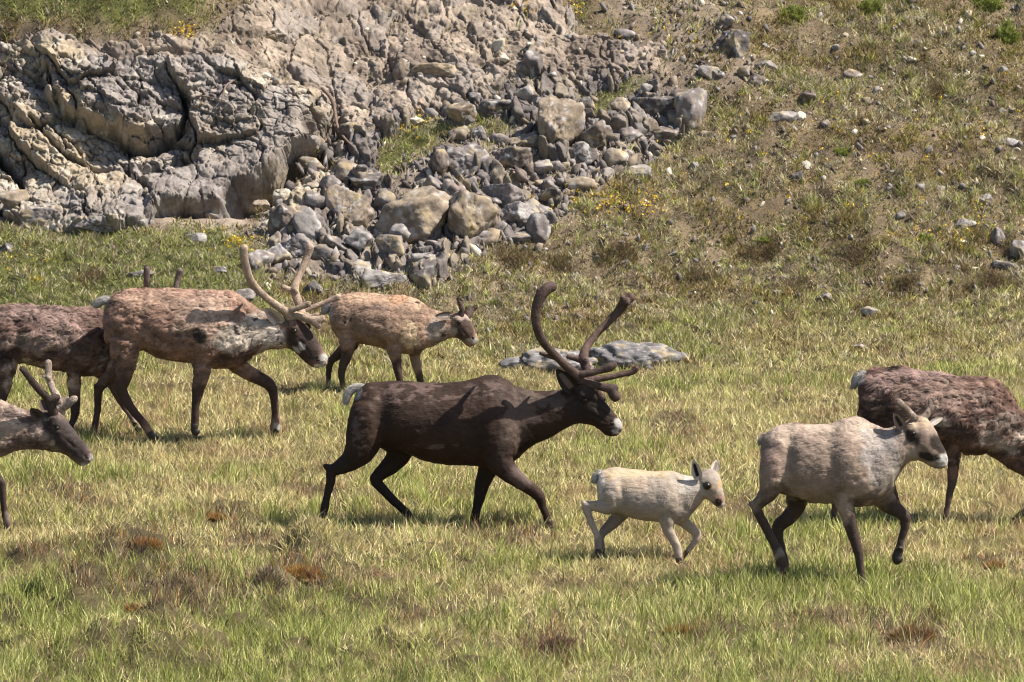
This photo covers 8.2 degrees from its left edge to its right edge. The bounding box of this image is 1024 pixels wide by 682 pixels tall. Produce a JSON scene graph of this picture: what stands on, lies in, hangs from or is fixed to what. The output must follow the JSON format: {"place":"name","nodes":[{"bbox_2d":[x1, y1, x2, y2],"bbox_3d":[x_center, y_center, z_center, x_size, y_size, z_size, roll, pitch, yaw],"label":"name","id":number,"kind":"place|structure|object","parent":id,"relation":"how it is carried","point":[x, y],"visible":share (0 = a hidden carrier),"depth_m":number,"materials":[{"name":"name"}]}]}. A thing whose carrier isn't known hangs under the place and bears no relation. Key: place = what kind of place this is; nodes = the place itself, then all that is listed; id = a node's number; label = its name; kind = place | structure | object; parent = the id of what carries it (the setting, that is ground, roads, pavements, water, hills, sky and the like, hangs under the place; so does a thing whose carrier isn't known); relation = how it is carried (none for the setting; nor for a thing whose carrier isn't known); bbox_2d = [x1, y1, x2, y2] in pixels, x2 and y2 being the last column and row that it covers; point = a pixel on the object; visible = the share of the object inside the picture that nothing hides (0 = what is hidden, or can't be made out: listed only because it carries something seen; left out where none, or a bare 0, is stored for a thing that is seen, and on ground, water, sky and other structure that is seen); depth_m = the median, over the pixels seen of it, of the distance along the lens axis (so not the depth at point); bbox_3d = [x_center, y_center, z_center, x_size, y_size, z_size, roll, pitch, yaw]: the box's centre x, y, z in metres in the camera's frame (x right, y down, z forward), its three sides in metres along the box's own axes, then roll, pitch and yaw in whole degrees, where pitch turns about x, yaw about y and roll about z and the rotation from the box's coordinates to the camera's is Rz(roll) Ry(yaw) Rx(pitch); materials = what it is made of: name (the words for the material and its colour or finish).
{"place":"outdoors","nodes":[
{"label":"outdoors","id":0,"kind":"place"},
{"bbox_2d":[0,268,1023,681],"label":"meadow grass","id":1,"kind":"structure","parent":0,"point":[468,582],"depth_m":59.01,"materials":[{"name":"plant"}]},
{"bbox_2d":[0,0,1023,681],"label":"ground","id":2,"kind":"structure","parent":0,"point":[614,14],"depth_m":71.73,"materials":[{"name":"plant"}]},
{"bbox_2d":[0,189,30,207],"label":"rock","id":3,"kind":"object","parent":2,"relation":"on","point":[12,198],"visible":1,"depth_m":73.62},
{"bbox_2d":[17,579,49,600],"bbox_3d":[-3.780,1.989,56.457,0.318,0.265,0.262,-2,8,-17],"label":"moss hummock","id":4,"kind":"object","parent":2,"relation":"on","point":[28,589],"visible":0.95,"depth_m":56.42,"materials":[{"name":"green plant"}]},
{"bbox_2d":[0,359,93,532],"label":"caribou","id":5,"kind":"object","parent":2,"relation":"on","point":[47,426],"visible":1,"depth_m":60.21,"materials":[{"name":"fur"}]},
{"bbox_2d":[66,265,109,289],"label":"heather clump","id":6,"kind":"object","parent":2,"relation":"on","point":[94,274],"visible":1,"depth_m":71.65,"materials":[{"name":"brown plant"}]},
{"bbox_2d":[0,265,183,431],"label":"caribou","id":7,"kind":"object","parent":2,"relation":"on","point":[71,343],"visible":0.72,"depth_m":65.15,"materials":[{"name":"fur"}]},
{"bbox_2d":[125,536,164,549],"bbox_3d":[-2.984,1.638,57.803,0.394,0.174,0.269,0,8,0],"label":"moss hummock","id":8,"kind":"object","parent":2,"relation":"on","point":[149,542],"visible":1,"depth_m":57.76,"materials":[{"name":"brown plant"}]},
{"bbox_2d":[118,533,184,564],"bbox_3d":[-2.948,1.700,57.613,0.690,0.270,0.572,0,8,0],"label":"shrub","id":9,"kind":"object","parent":2,"relation":"on","point":[142,549],"visible":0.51,"depth_m":57.65,"materials":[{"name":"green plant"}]},
{"bbox_2d":[127,569,247,603],"bbox_3d":[-2.513,1.970,56.227,0.921,0.356,0.735,3,8,21],"label":"moss hummock","id":10,"kind":"object","parent":2,"relation":"on","point":[174,582],"visible":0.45,"depth_m":56.17,"materials":[{"name":"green plant"}]},
{"bbox_2d":[89,244,340,442],"bbox_3d":[-2.719,0.051,64.957,2.322,1.956,0.653,0,8,0],"label":"caribou","id":11,"kind":"object","parent":2,"relation":"on","point":[203,332],"visible":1,"depth_m":64.80,"materials":[{"name":"fur"}]},
{"bbox_2d":[235,288,255,299],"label":"rock","id":12,"kind":"object","parent":2,"relation":"on","point":[251,293],"visible":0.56,"depth_m":71.15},
{"bbox_2d":[240,249,274,270],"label":"rock","id":13,"kind":"object","parent":2,"relation":"on","point":[257,257],"visible":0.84,"depth_m":72.28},
{"bbox_2d":[247,564,293,595],"bbox_3d":[-1.934,1.912,56.639,0.452,0.255,0.813,0,8,0],"label":"moss hummock","id":14,"kind":"object","parent":2,"relation":"on","point":[264,574],"visible":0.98,"depth_m":56.66,"materials":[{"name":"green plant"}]},
{"bbox_2d":[267,243,292,265],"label":"rock","id":15,"kind":"object","parent":2,"relation":"on","point":[279,251],"visible":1,"depth_m":72.47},
{"bbox_2d":[280,561,329,583],"bbox_3d":[-1.706,1.877,57.196,0.506,0.245,0.329,0,8,0],"label":"moss hummock","id":16,"kind":"object","parent":2,"relation":"on","point":[296,569],"visible":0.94,"depth_m":57.12,"materials":[{"name":"brown plant"}]},
{"bbox_2d":[302,280,322,295],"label":"rock","id":17,"kind":"object","parent":2,"relation":"on","point":[315,285],"visible":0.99,"depth_m":71.74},
{"bbox_2d":[311,244,333,259],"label":"stone","id":18,"kind":"object","parent":2,"relation":"on","point":[324,251],"visible":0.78,"depth_m":72.55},
{"bbox_2d":[0,0,689,282],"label":"rock face","id":19,"kind":"object","parent":2,"relation":"on","point":[132,135],"visible":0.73,"depth_m":74.87},
{"bbox_2d":[20,203,57,227],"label":"boulder","id":20,"kind":"object","parent":19,"relation":"on","point":[31,214],"visible":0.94,"depth_m":73.33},
{"bbox_2d":[72,216,114,232],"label":"boulder","id":21,"kind":"object","parent":19,"relation":"on","point":[93,224],"visible":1,"depth_m":72.64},
{"bbox_2d":[264,26,286,40],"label":"boulder","id":22,"kind":"object","parent":19,"relation":"on","point":[276,34],"visible":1,"depth_m":75.72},
{"bbox_2d":[272,188,290,200],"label":"rock","id":23,"kind":"object","parent":19,"relation":"on","point":[283,193],"visible":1,"depth_m":73.92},
{"bbox_2d":[267,203,299,236],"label":"boulder","id":24,"kind":"object","parent":19,"relation":"on","point":[280,216],"visible":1,"depth_m":73.02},
{"bbox_2d":[282,233,316,256],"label":"boulder","id":25,"kind":"object","parent":19,"relation":"on","point":[302,240],"visible":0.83,"depth_m":72.57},
{"bbox_2d":[292,207,320,240],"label":"rock","id":26,"kind":"object","parent":19,"relation":"on","point":[306,222],"visible":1,"depth_m":72.91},
{"bbox_2d":[297,156,324,170],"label":"stone","id":27,"kind":"object","parent":19,"relation":"on","point":[307,159],"visible":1,"depth_m":74.48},
{"bbox_2d":[305,190,325,208],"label":"stone","id":28,"kind":"object","parent":19,"relation":"on","point":[314,199],"visible":1,"depth_m":73.40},
{"bbox_2d":[319,175,341,188],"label":"stone","id":29,"kind":"object","parent":19,"relation":"on","point":[327,181],"visible":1,"depth_m":73.70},
{"bbox_2d":[324,235,347,251],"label":"rock","id":30,"kind":"object","parent":19,"relation":"on","point":[332,242],"visible":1,"depth_m":72.65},
{"bbox_2d":[321,87,355,148],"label":"dead root","id":31,"kind":"object","parent":19,"relation":"on","point":[328,94],"visible":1,"depth_m":75.16,"materials":[{"name":"grey wood"}]},
{"bbox_2d":[334,161,356,180],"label":"stone","id":32,"kind":"object","parent":19,"relation":"on","point":[342,169],"visible":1,"depth_m":74.11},
{"bbox_2d":[337,121,357,139],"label":"rock","id":33,"kind":"object","parent":19,"relation":"on","point":[347,129],"visible":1,"depth_m":74.78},
{"bbox_2d":[324,184,374,227],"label":"boulder","id":34,"kind":"object","parent":19,"relation":"on","point":[359,211],"visible":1,"depth_m":73.30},
{"bbox_2d":[352,259,373,274],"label":"stone","id":35,"kind":"object","parent":19,"relation":"on","point":[360,266],"visible":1,"depth_m":72.37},
{"bbox_2d":[346,167,382,197],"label":"rock","id":36,"kind":"object","parent":19,"relation":"on","point":[372,180],"visible":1,"depth_m":73.95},
{"bbox_2d":[373,188,395,208],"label":"stone","id":37,"kind":"object","parent":19,"relation":"on","point":[383,196],"visible":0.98,"depth_m":73.65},
{"bbox_2d":[389,223,410,241],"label":"stone","id":38,"kind":"object","parent":19,"relation":"on","point":[400,229],"visible":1,"depth_m":72.81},
{"bbox_2d":[374,185,450,243],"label":"boulder","id":39,"kind":"object","parent":19,"relation":"on","point":[420,213],"visible":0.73,"depth_m":73.06,"materials":[{"name":"stone"}]},
{"bbox_2d":[448,125,469,139],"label":"stone","id":40,"kind":"object","parent":19,"relation":"on","point":[461,133],"visible":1,"depth_m":74.84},
{"bbox_2d":[446,188,498,237],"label":"boulder","id":41,"kind":"object","parent":19,"relation":"on","point":[470,214],"visible":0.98,"depth_m":73.02,"materials":[{"name":"stone"}]},
{"bbox_2d":[480,228,501,245],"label":"stone","id":42,"kind":"object","parent":19,"relation":"on","point":[494,235],"visible":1,"depth_m":73.08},
{"bbox_2d":[476,99,512,118],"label":"boulder","id":43,"kind":"object","parent":19,"relation":"on","point":[486,108],"visible":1,"depth_m":75.15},
{"bbox_2d":[487,133,511,146],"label":"stone","id":44,"kind":"object","parent":19,"relation":"on","point":[500,138],"visible":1,"depth_m":74.69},
{"bbox_2d":[501,201,534,228],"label":"boulder","id":45,"kind":"object","parent":19,"relation":"on","point":[518,212],"visible":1,"depth_m":73.36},
{"bbox_2d":[506,231,532,243],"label":"rock","id":46,"kind":"object","parent":19,"relation":"on","point":[522,237],"visible":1,"depth_m":73.14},
{"bbox_2d":[509,131,538,146],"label":"boulder","id":47,"kind":"object","parent":19,"relation":"on","point":[529,140],"visible":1,"depth_m":74.67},
{"bbox_2d":[526,212,550,243],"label":"rock","id":48,"kind":"object","parent":19,"relation":"on","point":[538,227],"visible":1,"depth_m":73.20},
{"bbox_2d":[537,187,562,203],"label":"rock","id":49,"kind":"object","parent":19,"relation":"on","point":[553,193],"visible":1,"depth_m":73.79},
{"bbox_2d":[542,176,558,189],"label":"rock","id":50,"kind":"object","parent":19,"relation":"on","point":[549,181],"visible":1,"depth_m":73.96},
{"bbox_2d":[569,142,598,165],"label":"rock","id":51,"kind":"object","parent":19,"relation":"on","point":[582,152],"visible":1,"depth_m":74.46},
{"bbox_2d":[574,120,614,149],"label":"boulder","id":52,"kind":"object","parent":19,"relation":"on","point":[593,135],"visible":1,"depth_m":74.68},
{"bbox_2d":[604,147,628,166],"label":"stone","id":53,"kind":"object","parent":19,"relation":"on","point":[613,156],"visible":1,"depth_m":74.47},
{"bbox_2d":[614,28,634,39],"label":"stone","id":54,"kind":"object","parent":19,"relation":"on","point":[626,34],"visible":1,"depth_m":76.45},
{"bbox_2d":[618,126,642,142],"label":"rock","id":55,"kind":"object","parent":19,"relation":"on","point":[630,133],"visible":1,"depth_m":74.80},
{"bbox_2d":[632,96,674,117],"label":"boulder","id":56,"kind":"object","parent":19,"relation":"on","point":[664,104],"visible":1,"depth_m":75.20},
{"bbox_2d":[645,126,682,144],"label":"boulder","id":57,"kind":"object","parent":19,"relation":"on","point":[660,133],"visible":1,"depth_m":74.89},
{"bbox_2d":[674,86,706,129],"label":"rock","id":58,"kind":"object","parent":19,"relation":"on","point":[691,104],"visible":1,"depth_m":74.99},
{"bbox_2d":[698,65,720,79],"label":"rock","id":59,"kind":"object","parent":19,"relation":"on","point":[705,71],"visible":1,"depth_m":75.67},
{"bbox_2d":[343,228,372,250],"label":"rock","id":60,"kind":"object","parent":2,"relation":"on","point":[358,239],"visible":1,"depth_m":72.66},
{"bbox_2d":[360,268,406,288],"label":"boulder","id":61,"kind":"object","parent":2,"relation":"on","point":[372,278],"visible":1,"depth_m":72.03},
{"bbox_2d":[374,234,404,255],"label":"rock","id":62,"kind":"object","parent":2,"relation":"on","point":[388,243],"visible":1,"depth_m":72.44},
{"bbox_2d":[320,292,477,390],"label":"caribou","id":63,"kind":"object","parent":2,"relation":"on","point":[396,326],"visible":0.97,"depth_m":67.59,"materials":[{"name":"fur"}]},
{"bbox_2d":[392,58,410,80],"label":"rock","id":64,"kind":"object","parent":2,"relation":"on","point":[401,70],"visible":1,"depth_m":75.69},
{"bbox_2d":[408,254,434,288],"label":"rock","id":65,"kind":"object","parent":2,"relation":"on","point":[421,278],"visible":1,"depth_m":72.14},
{"bbox_2d":[422,175,442,189],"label":"stone","id":66,"kind":"object","parent":2,"relation":"on","point":[436,183],"visible":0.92,"depth_m":73.84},
{"bbox_2d":[410,62,456,77],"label":"boulder","id":67,"kind":"object","parent":2,"relation":"on","point":[441,70],"visible":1,"depth_m":75.67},
{"bbox_2d":[427,149,449,173],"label":"rock","id":68,"kind":"object","parent":2,"relation":"on","point":[439,161],"visible":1,"depth_m":74.17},
{"bbox_2d":[441,178,465,195],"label":"stone","id":69,"kind":"object","parent":2,"relation":"on","point":[452,185],"visible":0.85,"depth_m":73.74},
{"bbox_2d":[445,102,476,121],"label":"rock","id":70,"kind":"object","parent":2,"relation":"on","point":[456,111],"visible":1,"depth_m":74.96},
{"bbox_2d":[446,144,488,177],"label":"boulder","id":71,"kind":"object","parent":2,"relation":"on","point":[462,159],"visible":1,"depth_m":74.22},
{"bbox_2d":[319,281,638,527],"bbox_3d":[-0.277,0.573,60.507,2.726,2.265,0.783,0,8,0],"label":"caribou","id":72,"kind":"object","parent":2,"relation":"on","point":[491,427],"visible":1,"depth_m":60.38,"materials":[{"name":"fur"}]},
{"bbox_2d":[489,38,504,51],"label":"rock","id":73,"kind":"object","parent":2,"relation":"on","point":[498,44],"visible":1,"depth_m":76.02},
{"bbox_2d":[483,183,525,206],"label":"boulder","id":74,"kind":"object","parent":2,"relation":"on","point":[507,193],"visible":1,"depth_m":73.64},
{"bbox_2d":[0,0,1023,368],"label":"heath plants","id":75,"kind":"object","parent":2,"relation":"on","point":[86,248],"visible":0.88,"depth_m":73.44,"materials":[{"name":"green plant"}]},
{"bbox_2d":[0,0,1023,345],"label":"gravel","id":76,"kind":"structure","parent":2,"relation":"on","point":[326,150],"depth_m":74.57,"materials":[{"name":"gravel"}]},
{"bbox_2d":[4,0,1023,281],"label":"yellow wildflowers","id":77,"kind":"object","parent":2,"relation":"on","point":[618,184],"visible":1,"depth_m":73.84,"materials":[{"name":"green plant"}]},
{"bbox_2d":[495,146,532,169],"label":"rock","id":78,"kind":"object","parent":2,"relation":"on","point":[513,156],"visible":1,"depth_m":74.20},
{"bbox_2d":[486,238,541,274],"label":"heather clump","id":79,"kind":"object","parent":2,"relation":"on","point":[511,257],"visible":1,"depth_m":72.86,"materials":[{"name":"brown plant"}]},
{"bbox_2d":[513,85,535,102],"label":"rock","id":80,"kind":"object","parent":2,"relation":"on","point":[525,93],"visible":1,"depth_m":75.35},
{"bbox_2d":[524,49,543,77],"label":"rock","id":81,"kind":"object","parent":2,"relation":"on","point":[533,61],"visible":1,"depth_m":75.81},
{"bbox_2d":[534,159,553,174],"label":"rock","id":82,"kind":"object","parent":2,"relation":"on","point":[542,167],"visible":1,"depth_m":74.25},
{"bbox_2d":[498,347,597,373],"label":"rock","id":83,"kind":"object","parent":2,"relation":"on","point":[532,357],"visible":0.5,"depth_m":69.45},
{"bbox_2d":[534,632,577,653],"bbox_3d":[0.326,2.336,54.821,0.399,0.226,0.283,0,8,0],"label":"moss hummock","id":84,"kind":"object","parent":2,"relation":"on","point":[558,642],"visible":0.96,"depth_m":54.77,"materials":[{"name":"brown plant"}]},
{"bbox_2d":[536,249,576,273],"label":"heather clump","id":85,"kind":"object","parent":2,"relation":"on","point":[556,261],"visible":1,"depth_m":72.94,"materials":[{"name":"brown plant"}]},
{"bbox_2d":[537,93,585,142],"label":"boulder","id":86,"kind":"object","parent":2,"relation":"on","point":[564,118],"visible":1,"depth_m":74.63,"materials":[{"name":"stone"}]},
{"bbox_2d":[563,176,595,190],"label":"stone","id":87,"kind":"object","parent":2,"relation":"on","point":[581,182],"visible":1,"depth_m":73.91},
{"bbox_2d":[586,232,644,267],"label":"heather clump","id":88,"kind":"object","parent":2,"relation":"on","point":[630,253],"visible":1,"depth_m":73.08,"materials":[{"name":"brown plant"}]},
{"bbox_2d":[610,97,630,114],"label":"rock","id":89,"kind":"object","parent":2,"relation":"on","point":[618,104],"visible":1,"depth_m":75.17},
{"bbox_2d":[588,339,688,370],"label":"rock","id":90,"kind":"object","parent":2,"relation":"on","point":[618,352],"visible":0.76,"depth_m":69.66,"materials":[{"name":"stone"}]},
{"bbox_2d":[626,164,651,178],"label":"rock","id":91,"kind":"object","parent":2,"relation":"on","point":[640,168],"visible":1,"depth_m":74.24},
{"bbox_2d":[581,460,724,563],"bbox_3d":[1.161,1.422,58.833,1.193,0.917,0.322,0,8,0],"label":"caribou","id":92,"kind":"object","parent":2,"relation":"on","point":[667,500],"visible":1,"depth_m":58.72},
{"bbox_2d":[681,261,717,288],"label":"heather clump","id":93,"kind":"object","parent":2,"relation":"on","point":[699,271],"visible":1,"depth_m":72.97,"materials":[{"name":"brown plant"}]},
{"bbox_2d":[715,29,750,57],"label":"rock","id":94,"kind":"object","parent":2,"relation":"on","point":[735,43],"visible":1,"depth_m":76.06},
{"bbox_2d":[748,73,768,86],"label":"rock","id":95,"kind":"object","parent":2,"relation":"on","point":[755,76],"visible":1,"depth_m":75.53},
{"bbox_2d":[738,228,787,266],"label":"heather clump","id":96,"kind":"object","parent":2,"relation":"on","point":[773,249],"visible":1,"depth_m":73.42,"materials":[{"name":"brown plant"}]},
{"bbox_2d":[767,111,799,121],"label":"rock","id":97,"kind":"object","parent":2,"relation":"on","point":[791,116],"visible":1,"depth_m":74.96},
{"bbox_2d":[767,269,817,294],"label":"heather clump","id":98,"kind":"object","parent":2,"relation":"on","point":[792,285],"visible":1,"depth_m":72.70,"materials":[{"name":"brown plant"}]},
{"bbox_2d":[780,3,808,21],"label":"cushion plant","id":99,"kind":"object","parent":2,"relation":"on","point":[798,9],"visible":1,"depth_m":76.78,"materials":[{"name":"green plant"}]},
{"bbox_2d":[800,90,816,102],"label":"rock","id":100,"kind":"object","parent":2,"relation":"on","point":[805,95],"visible":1,"depth_m":75.30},
{"bbox_2d":[807,237,883,270],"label":"heather clump","id":101,"kind":"object","parent":2,"relation":"on","point":[855,253],"visible":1,"depth_m":73.17,"materials":[{"name":"brown plant"}]},
{"bbox_2d":[748,398,947,585],"bbox_3d":[2.717,1.251,57.715,1.633,1.621,0.531,0,8,0],"label":"caribou","id":102,"kind":"object","parent":2,"relation":"on","point":[846,466],"visible":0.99,"depth_m":57.54,"materials":[{"name":"fur"}]},
{"bbox_2d":[856,0,885,15],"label":"cushion plant","id":103,"kind":"object","parent":2,"relation":"on","point":[867,6],"visible":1,"depth_m":77.02,"materials":[{"name":"green plant"}]},
{"bbox_2d":[880,270,925,294],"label":"heather clump","id":104,"kind":"object","parent":2,"relation":"on","point":[906,279],"visible":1,"depth_m":72.59,"materials":[{"name":"brown plant"}]},
{"bbox_2d":[884,623,937,641],"bbox_3d":[3.087,2.269,55.223,0.462,0.214,0.336,0,8,0],"label":"moss hummock","id":105,"kind":"object","parent":2,"relation":"on","point":[905,629],"visible":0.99,"depth_m":55.18,"materials":[{"name":"brown plant"}]},
{"bbox_2d":[830,365,1023,523],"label":"caribou","id":106,"kind":"object","parent":2,"relation":"on","point":[981,415],"visible":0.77,"depth_m":60.20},
{"bbox_2d":[923,71,950,107],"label":"heather clump","id":107,"kind":"object","parent":2,"relation":"on","point":[937,93],"visible":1,"depth_m":75.51,"materials":[{"name":"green plant"}]},
{"bbox_2d":[962,263,1012,291],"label":"heather clump","id":108,"kind":"object","parent":2,"relation":"on","point":[997,278],"visible":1,"depth_m":72.55,"materials":[{"name":"brown plant"}]},
{"bbox_2d":[971,0,1004,11],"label":"cushion plant","id":109,"kind":"object","parent":2,"relation":"on","point":[993,5],"visible":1,"depth_m":77.00,"materials":[{"name":"green plant"}]},
{"bbox_2d":[990,227,1004,246],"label":"rock","id":110,"kind":"object","parent":2,"relation":"on","point":[997,235],"visible":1,"depth_m":73.21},
{"bbox_2d":[990,260,1013,269],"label":"rock","id":111,"kind":"object","parent":2,"relation":"on","point":[1000,264],"visible":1,"depth_m":72.78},
{"bbox_2d":[992,19,1022,44],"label":"cushion plant","id":112,"kind":"object","parent":2,"relation":"on","point":[1008,33],"visible":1,"depth_m":76.38,"materials":[{"name":"green plant"}]},
{"bbox_2d":[1009,240,1023,256],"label":"rock","id":113,"kind":"object","parent":2,"relation":"on","point":[1016,247],"visible":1,"depth_m":72.98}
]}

